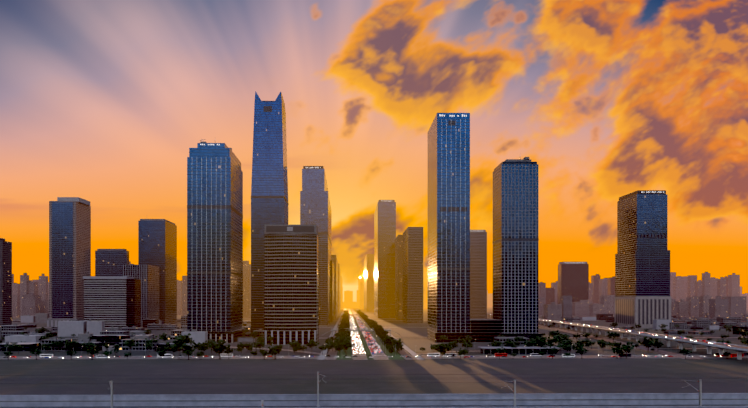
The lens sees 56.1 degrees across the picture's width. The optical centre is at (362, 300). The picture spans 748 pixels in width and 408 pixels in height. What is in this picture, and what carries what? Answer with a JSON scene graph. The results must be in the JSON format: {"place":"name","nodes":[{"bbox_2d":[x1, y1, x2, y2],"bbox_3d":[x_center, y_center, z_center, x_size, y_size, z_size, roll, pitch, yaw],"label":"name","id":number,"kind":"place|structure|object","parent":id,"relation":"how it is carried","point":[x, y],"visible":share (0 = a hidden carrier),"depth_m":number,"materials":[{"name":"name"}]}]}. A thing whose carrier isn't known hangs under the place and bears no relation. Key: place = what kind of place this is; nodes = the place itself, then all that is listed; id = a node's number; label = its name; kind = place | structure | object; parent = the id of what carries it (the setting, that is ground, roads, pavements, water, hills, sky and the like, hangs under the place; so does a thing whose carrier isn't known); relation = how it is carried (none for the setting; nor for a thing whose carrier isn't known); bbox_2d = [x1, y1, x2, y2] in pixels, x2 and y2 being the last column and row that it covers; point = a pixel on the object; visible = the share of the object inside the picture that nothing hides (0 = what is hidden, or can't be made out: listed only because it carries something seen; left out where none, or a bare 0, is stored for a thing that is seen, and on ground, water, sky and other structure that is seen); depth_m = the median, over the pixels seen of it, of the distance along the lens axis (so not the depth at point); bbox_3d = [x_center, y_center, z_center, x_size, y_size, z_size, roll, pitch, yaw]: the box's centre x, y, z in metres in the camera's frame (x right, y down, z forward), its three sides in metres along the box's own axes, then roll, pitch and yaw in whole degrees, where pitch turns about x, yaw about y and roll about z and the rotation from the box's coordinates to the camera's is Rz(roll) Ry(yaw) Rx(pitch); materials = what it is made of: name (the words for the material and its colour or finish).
{"place":"outdoors","nodes":[
{"label":"outdoors","id":0,"kind":"place"},
{"bbox_2d":[0,238,11,324],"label":"tower","id":1,"kind":"structure","parent":0,"point":[5,282],"depth_m":1069.21,"materials":[{"name":"glass"}]},
{"bbox_2d":[47,197,90,326],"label":"tower","id":2,"kind":"structure","parent":0,"point":[69,243],"depth_m":1436.94,"materials":[{"name":"blue glass"}]},
{"bbox_2d":[95,249,128,275],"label":"building","id":3,"kind":"structure","parent":0,"point":[110,262],"depth_m":1615.15,"materials":[{"name":"blue glass"}]},
{"bbox_2d":[138,219,176,323],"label":"tower","id":4,"kind":"structure","parent":0,"point":[157,242],"depth_m":1524.65,"materials":[{"name":"grey glass"}]},
{"bbox_2d":[264,224,318,344],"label":"tower","id":5,"kind":"structure","parent":0,"point":[291,283],"depth_m":848.36,"materials":[{"name":"brown glass"}]},
{"bbox_2d":[0,302,747,394],"bbox_3d":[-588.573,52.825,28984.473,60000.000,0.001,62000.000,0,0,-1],"label":"ground","id":6,"kind":"structure","parent":0,"point":[76,376],"depth_m":525.50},
{"bbox_2d":[3,350,12,359],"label":"tree","id":7,"kind":"object","parent":6,"relation":"on","point":[8,353],"visible":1,"depth_m":624.97,"materials":[{"name":"green plant"}]},
{"bbox_2d":[4,342,13,348],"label":"tree","id":8,"kind":"object","parent":6,"relation":"on","point":[8,346],"visible":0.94,"depth_m":719.23,"materials":[{"name":"green plant"}]},
{"bbox_2d":[11,343,23,353],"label":"tree","id":9,"kind":"object","parent":6,"relation":"on","point":[18,346],"visible":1,"depth_m":692.41,"materials":[{"name":"green plant"}]},
{"bbox_2d":[29,348,41,359],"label":"tree","id":10,"kind":"object","parent":6,"relation":"on","point":[37,351],"visible":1,"depth_m":631.04,"materials":[{"name":"green plant"}]},
{"bbox_2d":[46,332,53,337],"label":"tree","id":11,"kind":"object","parent":6,"relation":"on","point":[49,335],"visible":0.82,"depth_m":864.54,"materials":[{"name":"green plant"}]},
{"bbox_2d":[47,341,59,351],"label":"tree","id":12,"kind":"object","parent":6,"relation":"on","point":[52,344],"visible":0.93,"depth_m":721.67,"materials":[{"name":"green plant"}]},
{"bbox_2d":[55,340,65,351],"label":"tree","id":13,"kind":"object","parent":6,"relation":"on","point":[62,343],"visible":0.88,"depth_m":732.24,"materials":[{"name":"green plant"}]},
{"bbox_2d":[66,349,76,359],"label":"tree","id":14,"kind":"object","parent":6,"relation":"on","point":[68,352],"visible":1,"depth_m":631.65,"materials":[{"name":"green plant"}]},
{"bbox_2d":[65,340,78,348],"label":"tree","id":15,"kind":"object","parent":6,"relation":"on","point":[73,343],"visible":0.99,"depth_m":697.64,"materials":[{"name":"green plant"}]},
{"bbox_2d":[85,342,97,348],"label":"tree","id":16,"kind":"object","parent":6,"relation":"on","point":[91,344],"visible":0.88,"depth_m":695.41,"materials":[{"name":"green plant"}]},
{"bbox_2d":[86,347,99,359],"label":"tree","id":17,"kind":"object","parent":6,"relation":"on","point":[92,351],"visible":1,"depth_m":629.93,"materials":[{"name":"green plant"}]},
{"bbox_2d":[102,349,111,355],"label":"tree","id":18,"kind":"object","parent":6,"relation":"on","point":[106,353],"visible":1,"depth_m":625.97,"materials":[{"name":"green plant"}]},
{"bbox_2d":[83,276,140,327],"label":"block","id":19,"kind":"structure","parent":6,"relation":"on","point":[113,301],"depth_m":1267.05,"materials":[{"name":"grey glass"}]},
{"bbox_2d":[122,339,139,352],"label":"tree","id":20,"kind":"object","parent":6,"relation":"on","point":[129,344],"visible":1,"depth_m":694.53,"materials":[{"name":"green plant"}]},
{"bbox_2d":[123,265,161,326],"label":"block","id":21,"kind":"structure","parent":6,"relation":"on","point":[148,275],"depth_m":1402.87,"materials":[{"name":"concrete"}]},
{"bbox_2d":[144,343,153,351],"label":"tree","id":22,"kind":"object","parent":6,"relation":"on","point":[149,345],"visible":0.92,"depth_m":722.08,"materials":[{"name":"green plant"}]},
{"bbox_2d":[145,338,157,344],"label":"tree","id":23,"kind":"object","parent":6,"relation":"on","point":[150,341],"visible":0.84,"depth_m":736.42,"materials":[{"name":"green plant"}]},
{"bbox_2d":[156,349,166,355],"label":"tree","id":24,"kind":"object","parent":6,"relation":"on","point":[162,352],"visible":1,"depth_m":632.36,"materials":[{"name":"green plant"}]},
{"bbox_2d":[155,333,170,341],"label":"tree","id":25,"kind":"object","parent":6,"relation":"on","point":[163,336],"visible":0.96,"depth_m":802.42,"materials":[{"name":"green plant"}]},
{"bbox_2d":[166,337,186,351],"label":"tree","id":26,"kind":"object","parent":6,"relation":"on","point":[180,344],"visible":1,"depth_m":628.88,"materials":[{"name":"green plant"}]},
{"bbox_2d":[174,333,190,352],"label":"tree","id":27,"kind":"object","parent":6,"relation":"on","point":[186,339],"visible":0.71,"depth_m":714.02,"materials":[{"name":"green plant"}]},
{"bbox_2d":[179,345,194,351],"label":"tree","id":28,"kind":"object","parent":6,"relation":"on","point":[188,347],"visible":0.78,"depth_m":633.28,"materials":[{"name":"green plant"}]},
{"bbox_2d":[183,348,193,359],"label":"tree","id":29,"kind":"object","parent":6,"relation":"on","point":[187,352],"visible":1,"depth_m":628.28,"materials":[{"name":"green plant"}]},
{"bbox_2d":[195,342,207,350],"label":"tree","id":30,"kind":"object","parent":6,"relation":"on","point":[200,346],"visible":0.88,"depth_m":684.51,"materials":[{"name":"green plant"}]},
{"bbox_2d":[200,345,207,354],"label":"tree","id":31,"kind":"object","parent":6,"relation":"on","point":[203,348],"visible":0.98,"depth_m":682.34,"materials":[{"name":"green plant"}]},
{"bbox_2d":[203,340,217,352],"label":"tree","id":32,"kind":"object","parent":6,"relation":"on","point":[210,342],"visible":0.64,"depth_m":708.49,"materials":[{"name":"green plant"}]},
{"bbox_2d":[187,139,244,342],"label":"tower","id":33,"kind":"structure","parent":6,"relation":"on","point":[214,241],"depth_m":886.79,"materials":[{"name":"blue glass"}]},
{"bbox_2d":[211,347,224,358],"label":"tree","id":34,"kind":"object","parent":6,"relation":"on","point":[217,350],"visible":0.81,"depth_m":631.35,"materials":[{"name":"green plant"}]},
{"bbox_2d":[209,340,230,359],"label":"tree","id":35,"kind":"object","parent":6,"relation":"on","point":[219,345],"visible":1,"depth_m":628.62,"materials":[{"name":"green plant"}]},
{"bbox_2d":[224,347,235,358],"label":"tree","id":36,"kind":"object","parent":6,"relation":"on","point":[229,350],"visible":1,"depth_m":631.94,"materials":[{"name":"green plant"}]},
{"bbox_2d":[237,342,246,352],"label":"tree","id":37,"kind":"object","parent":6,"relation":"on","point":[241,345],"visible":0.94,"depth_m":704.95,"materials":[{"name":"green plant"}]},
{"bbox_2d":[249,331,258,341],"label":"tree","id":38,"kind":"object","parent":6,"relation":"on","point":[254,334],"visible":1,"depth_m":904.94,"materials":[{"name":"green plant"}]},
{"bbox_2d":[251,342,259,348],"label":"tree","id":39,"kind":"object","parent":6,"relation":"on","point":[256,346],"visible":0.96,"depth_m":717.60,"materials":[{"name":"green plant"}]},
{"bbox_2d":[251,91,288,331],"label":"tower","id":40,"kind":"structure","parent":6,"relation":"on","point":[269,196],"depth_m":1137.16,"materials":[{"name":"blue glass"}]},
{"bbox_2d":[265,348,277,359],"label":"tree","id":41,"kind":"object","parent":6,"relation":"on","point":[272,351],"visible":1,"depth_m":627.18,"materials":[{"name":"green plant"}]},
{"bbox_2d":[269,346,281,358],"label":"tree","id":42,"kind":"object","parent":6,"relation":"on","point":[278,349],"visible":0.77,"depth_m":631.27,"materials":[{"name":"green plant"}]},
{"bbox_2d":[290,341,300,352],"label":"tree","id":43,"kind":"object","parent":6,"relation":"on","point":[293,344],"visible":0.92,"depth_m":704.85,"materials":[{"name":"green plant"}]},
{"bbox_2d":[306,339,318,348],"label":"tree","id":44,"kind":"object","parent":6,"relation":"on","point":[311,343],"visible":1,"depth_m":692.44,"materials":[{"name":"green plant"}]},
{"bbox_2d":[300,166,331,324],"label":"tower","id":45,"kind":"structure","parent":6,"relation":"on","point":[315,207],"depth_m":1531.93,"materials":[{"name":"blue glass"}]},
{"bbox_2d":[318,346,326,354],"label":"tree","id":46,"kind":"object","parent":6,"relation":"on","point":[322,348],"visible":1,"depth_m":689.34,"materials":[{"name":"green plant"}]},
{"bbox_2d":[322,342,332,349],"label":"tree","id":47,"kind":"object","parent":6,"relation":"on","point":[328,345],"visible":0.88,"depth_m":697.04,"materials":[{"name":"green plant"}]},
{"bbox_2d":[331,260,333,321],"bbox_3d":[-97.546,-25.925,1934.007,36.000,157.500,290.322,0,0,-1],"label":"building","id":48,"kind":"structure","parent":6,"relation":"on","point":[332,291],"depth_m":1810.18,"materials":[{"name":"glass"}]},
{"bbox_2d":[332,255,337,317],"bbox_3d":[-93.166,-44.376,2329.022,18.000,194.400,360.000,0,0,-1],"label":"tower","id":49,"kind":"structure","parent":6,"relation":"on","point":[334,259],"depth_m":2149.21,"materials":[{"name":"grey glass"}]},
{"bbox_2d":[334,344,342,354],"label":"tree","id":50,"kind":"object","parent":6,"relation":"on","point":[338,347],"visible":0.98,"depth_m":687.06,"materials":[{"name":"green plant"}]},
{"bbox_2d":[338,263,340,312],"bbox_3d":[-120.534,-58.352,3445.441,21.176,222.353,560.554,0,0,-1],"label":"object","id":51,"kind":"structure","parent":6,"relation":"on","point":[339,289],"depth_m":3261.41,"materials":[{"name":"glass"}]},
{"bbox_2d":[341,276,341,308],"bbox_3d":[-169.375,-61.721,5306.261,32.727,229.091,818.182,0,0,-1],"label":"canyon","id":52,"kind":"structure","parent":6,"relation":"on","point":[341,292],"depth_m":4897.58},
{"bbox_2d":[340,340,354,354],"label":"tree","id":53,"kind":"object","parent":6,"relation":"on","point":[346,345],"visible":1,"depth_m":687.35,"materials":[{"name":"green plant"}]},
{"bbox_2d":[323,314,397,334],"bbox_3d":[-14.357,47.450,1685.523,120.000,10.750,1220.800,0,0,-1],"label":"foot bridges","id":54,"kind":"structure","parent":6,"relation":"on","point":[359,328],"depth_m":1075.58,"materials":[{"name":"concrete"}]},
{"bbox_2d":[358,275,363,308],"bbox_3d":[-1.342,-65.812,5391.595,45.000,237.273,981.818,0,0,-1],"label":"tower","id":55,"kind":"structure","parent":6,"relation":"on","point":[361,289],"depth_m":4900.64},
{"bbox_2d":[364,254,373,311],"bbox_3d":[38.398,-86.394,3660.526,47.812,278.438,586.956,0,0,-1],"label":"tower","id":56,"kind":"structure","parent":6,"relation":"on","point":[369,283],"depth_m":3367.10,"materials":[{"name":"grey glass"}]},
{"bbox_2d":[0,393,747,407],"bbox_3d":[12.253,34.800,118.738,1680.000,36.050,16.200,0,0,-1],"label":"rail viaduct","id":57,"kind":"object","parent":6,"relation":"on","point":[626,400],"visible":1,"depth_m":126.00,"materials":[{"name":"concrete"}]},
{"bbox_2d":[0,372,740,407],"bbox_3d":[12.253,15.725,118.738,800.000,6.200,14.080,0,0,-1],"label":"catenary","id":58,"kind":"object","parent":57,"relation":"on","point":[515,382],"visible":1,"depth_m":115.56,"materials":[{"name":"grey metal"}]},
{"bbox_2d":[0,313,747,350],"bbox_3d":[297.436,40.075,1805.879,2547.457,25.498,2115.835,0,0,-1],"label":"buildings","id":59,"kind":"structure","parent":6,"relation":"on","point":[98,333],"depth_m":1041.40,"materials":[{"name":"concrete"}]},
{"bbox_2d":[12,261,747,320],"bbox_3d":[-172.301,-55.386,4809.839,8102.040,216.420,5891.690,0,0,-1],"label":"distant skyline","id":60,"kind":"structure","parent":6,"relation":"on","point":[691,295],"depth_m":2440.47,"materials":[{"name":"grey glass"}]},
{"bbox_2d":[374,200,395,317],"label":"tower","id":61,"kind":"structure","parent":6,"relation":"on","point":[384,252],"depth_m":2152.60,"materials":[{"name":"grey glass"}]},
{"bbox_2d":[383,336,393,344],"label":"tree","id":62,"kind":"object","parent":6,"relation":"on","point":[387,341],"visible":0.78,"depth_m":735.03,"materials":[{"name":"green plant"}]},
{"bbox_2d":[393,340,402,346],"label":"tree","id":63,"kind":"object","parent":6,"relation":"on","point":[397,344],"visible":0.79,"depth_m":700.45,"materials":[{"name":"green plant"}]},
{"bbox_2d":[395,235,402,319],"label":"tower","id":64,"kind":"structure","parent":6,"relation":"on","point":[398,277],"depth_m":1921.68,"materials":[{"name":"concrete"}]},
{"bbox_2d":[403,227,422,323],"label":"tower","id":65,"kind":"structure","parent":6,"relation":"on","point":[412,275],"depth_m":1629.84,"materials":[{"name":"grey glass"}]},
{"bbox_2d":[439,335,447,342],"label":"tree","id":66,"kind":"object","parent":6,"relation":"on","point":[442,337],"visible":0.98,"depth_m":855.99,"materials":[{"name":"green plant"}]},
{"bbox_2d":[436,342,451,352],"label":"tree","id":67,"kind":"object","parent":6,"relation":"on","point":[443,346],"visible":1,"depth_m":630.08,"materials":[{"name":"green plant"}]},
{"bbox_2d":[427,113,472,342],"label":"tower","id":68,"kind":"structure","parent":6,"relation":"on","point":[448,271],"depth_m":893.12,"materials":[{"name":"blue glass"}]},
{"bbox_2d":[447,342,457,348],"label":"tree","id":69,"kind":"object","parent":6,"relation":"on","point":[453,345],"visible":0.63,"depth_m":701.92,"materials":[{"name":"green plant"}]},
{"bbox_2d":[462,341,472,354],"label":"tree","id":70,"kind":"object","parent":6,"relation":"on","point":[467,344],"visible":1,"depth_m":689.86,"materials":[{"name":"green plant"}]},
{"bbox_2d":[489,341,501,346],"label":"tree","id":71,"kind":"object","parent":6,"relation":"on","point":[495,344],"visible":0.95,"depth_m":718.46,"materials":[{"name":"green plant"}]},
{"bbox_2d":[495,347,507,358],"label":"tree","id":72,"kind":"object","parent":6,"relation":"on","point":[499,350],"visible":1,"depth_m":634.48,"materials":[{"name":"green plant"}]},
{"bbox_2d":[470,157,541,341],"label":"tower","id":73,"kind":"structure","parent":6,"relation":"on","point":[515,247],"depth_m":894.90,"materials":[{"name":"blue glass"}]},
{"bbox_2d":[503,338,517,346],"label":"tree","id":74,"kind":"object","parent":6,"relation":"on","point":[509,343],"visible":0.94,"depth_m":717.96,"materials":[{"name":"green plant"}]},
{"bbox_2d":[478,347,559,353],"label":"building","id":75,"kind":"structure","parent":6,"relation":"on","point":[492,350],"depth_m":699.98,"materials":[{"name":"grey concrete"}]},
{"bbox_2d":[514,336,523,342],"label":"tree","id":76,"kind":"object","parent":6,"relation":"on","point":[519,338],"visible":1,"depth_m":809.17,"materials":[{"name":"green plant"}]},
{"bbox_2d":[523,340,533,346],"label":"tree","id":77,"kind":"object","parent":6,"relation":"on","point":[528,343],"visible":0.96,"depth_m":714.78,"materials":[{"name":"green plant"}]},
{"bbox_2d":[533,338,547,346],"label":"tree","id":78,"kind":"object","parent":6,"relation":"on","point":[539,343],"visible":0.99,"depth_m":704.76,"materials":[{"name":"green plant"}]},
{"bbox_2d":[546,346,558,358],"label":"tree","id":79,"kind":"object","parent":6,"relation":"on","point":[552,351],"visible":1,"depth_m":636.94,"materials":[{"name":"green plant"}]},
{"bbox_2d":[547,337,559,345],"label":"tree","id":80,"kind":"object","parent":6,"relation":"on","point":[553,340],"visible":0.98,"depth_m":747.61,"materials":[{"name":"green plant"}]},
{"bbox_2d":[549,330,559,335],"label":"tree","id":81,"kind":"object","parent":6,"relation":"on","point":[554,332],"visible":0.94,"depth_m":928.98,"materials":[{"name":"green plant"}]},
{"bbox_2d":[553,334,565,344],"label":"tree","id":82,"kind":"object","parent":6,"relation":"on","point":[560,337],"visible":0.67,"depth_m":776.81,"materials":[{"name":"green plant"}]},
{"bbox_2d":[564,340,576,344],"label":"tree","id":83,"kind":"object","parent":6,"relation":"on","point":[568,342],"visible":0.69,"depth_m":726.81,"materials":[{"name":"green plant"}]},
{"bbox_2d":[565,343,576,349],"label":"tree","id":84,"kind":"object","parent":6,"relation":"on","point":[570,346],"visible":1,"depth_m":690.77,"materials":[{"name":"green plant"}]},
{"bbox_2d":[574,346,588,358],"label":"tree","id":85,"kind":"object","parent":6,"relation":"on","point":[581,350],"visible":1,"depth_m":638.05,"materials":[{"name":"green plant"}]},
{"bbox_2d":[597,340,608,347],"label":"tree","id":86,"kind":"object","parent":6,"relation":"on","point":[604,344],"visible":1,"depth_m":717.31,"materials":[{"name":"green plant"}]},
{"bbox_2d":[607,331,619,342],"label":"tree","id":87,"kind":"object","parent":6,"relation":"on","point":[614,334],"visible":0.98,"depth_m":860.96,"materials":[{"name":"green plant"}]},
{"bbox_2d":[611,345,621,353],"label":"tree","id":88,"kind":"object","parent":6,"relation":"on","point":[617,349],"visible":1,"depth_m":642.65,"materials":[{"name":"green plant"}]},
{"bbox_2d":[611,341,621,346],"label":"tree","id":89,"kind":"object","parent":6,"relation":"on","point":[615,344],"visible":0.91,"depth_m":729.98,"materials":[{"name":"green plant"}]},
{"bbox_2d":[487,313,747,359],"bbox_3d":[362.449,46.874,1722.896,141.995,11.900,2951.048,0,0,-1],"label":"elevated highway","id":90,"kind":"structure","parent":6,"relation":"on","point":[738,349],"depth_m":810.54,"materials":[{"name":"concrete"}]},
{"bbox_2d":[620,342,634,357],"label":"tree","id":91,"kind":"object","parent":6,"relation":"on","point":[625,348],"visible":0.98,"depth_m":643.83,"materials":[{"name":"green plant"}]},
{"bbox_2d":[614,190,670,327],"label":"tower","id":92,"kind":"structure","parent":6,"relation":"on","point":[642,297],"depth_m":1354.37,"materials":[{"name":"blue glass"}]},
{"bbox_2d":[638,336,656,352],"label":"tree","id":93,"kind":"object","parent":6,"relation":"on","point":[649,341],"visible":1,"depth_m":716.28,"materials":[{"name":"green plant"}]},
{"bbox_2d":[679,348,691,358],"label":"tree","id":94,"kind":"object","parent":6,"relation":"on","point":[684,351],"visible":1,"depth_m":635.96,"materials":[{"name":"green plant"}]},
{"bbox_2d":[739,330,747,336],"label":"tree","id":95,"kind":"object","parent":6,"relation":"on","point":[743,333],"visible":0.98,"depth_m":931.38,"materials":[{"name":"green plant"}]},
{"bbox_2d":[740,338,747,345],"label":"tree","id":96,"kind":"object","parent":6,"relation":"on","point":[744,341],"visible":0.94,"depth_m":733.77,"materials":[{"name":"green plant"}]},
{"bbox_2d":[0,305,747,359],"bbox_3d":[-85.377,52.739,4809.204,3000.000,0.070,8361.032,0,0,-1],"label":"roads","id":97,"kind":"structure","parent":0,"point":[364,356],"depth_m":678.38,"materials":[{"name":"grey asphalt"}]},
{"bbox_2d":[40,354,52,357],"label":"bus","id":98,"kind":"object","parent":97,"relation":"on","point":[46,355],"visible":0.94,"depth_m":654.71,"materials":[{"name":"paint"}]},
{"bbox_2d":[96,355,108,357],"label":"bus","id":99,"kind":"object","parent":97,"relation":"on","point":[101,356],"visible":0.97,"depth_m":645.36,"materials":[{"name":"paint"}]},
{"bbox_2d":[161,354,172,357],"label":"car","id":100,"kind":"object","parent":97,"relation":"on","point":[167,356],"visible":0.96,"depth_m":650.11,"materials":[{"name":"paint"}]},
{"bbox_2d":[221,354,232,356],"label":"bus","id":101,"kind":"object","parent":97,"relation":"on","point":[226,355],"visible":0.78,"depth_m":658.20,"materials":[{"name":"paint"}]},
{"bbox_2d":[427,353,439,356],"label":"bus","id":102,"kind":"object","parent":97,"relation":"on","point":[433,354],"visible":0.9,"depth_m":665.77,"materials":[{"name":"paint"}]},
{"bbox_2d":[495,353,506,356],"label":"bus","id":103,"kind":"object","parent":97,"relation":"on","point":[501,354],"visible":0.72,"depth_m":663.59,"materials":[{"name":"paint"}]},
{"bbox_2d":[618,354,630,356],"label":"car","id":104,"kind":"object","parent":97,"relation":"on","point":[624,355],"visible":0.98,"depth_m":658.99,"materials":[{"name":"paint"}]},
{"bbox_2d":[0,0,747,301],"label":"sky","id":105,"kind":"structure","parent":0,"point":[104,103],"materials":[{"name":"orange"}]},
{"bbox_2d":[470,230,486,318],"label":"tower","id":106,"kind":"structure","parent":0,"point":[478,274],"depth_m":1797.04,"materials":[{"name":"grey glass"}]},
{"bbox_2d":[558,262,588,303],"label":"building","id":107,"kind":"structure","parent":0,"point":[573,279],"depth_m":2708.34,"materials":[{"name":"grey glass"}]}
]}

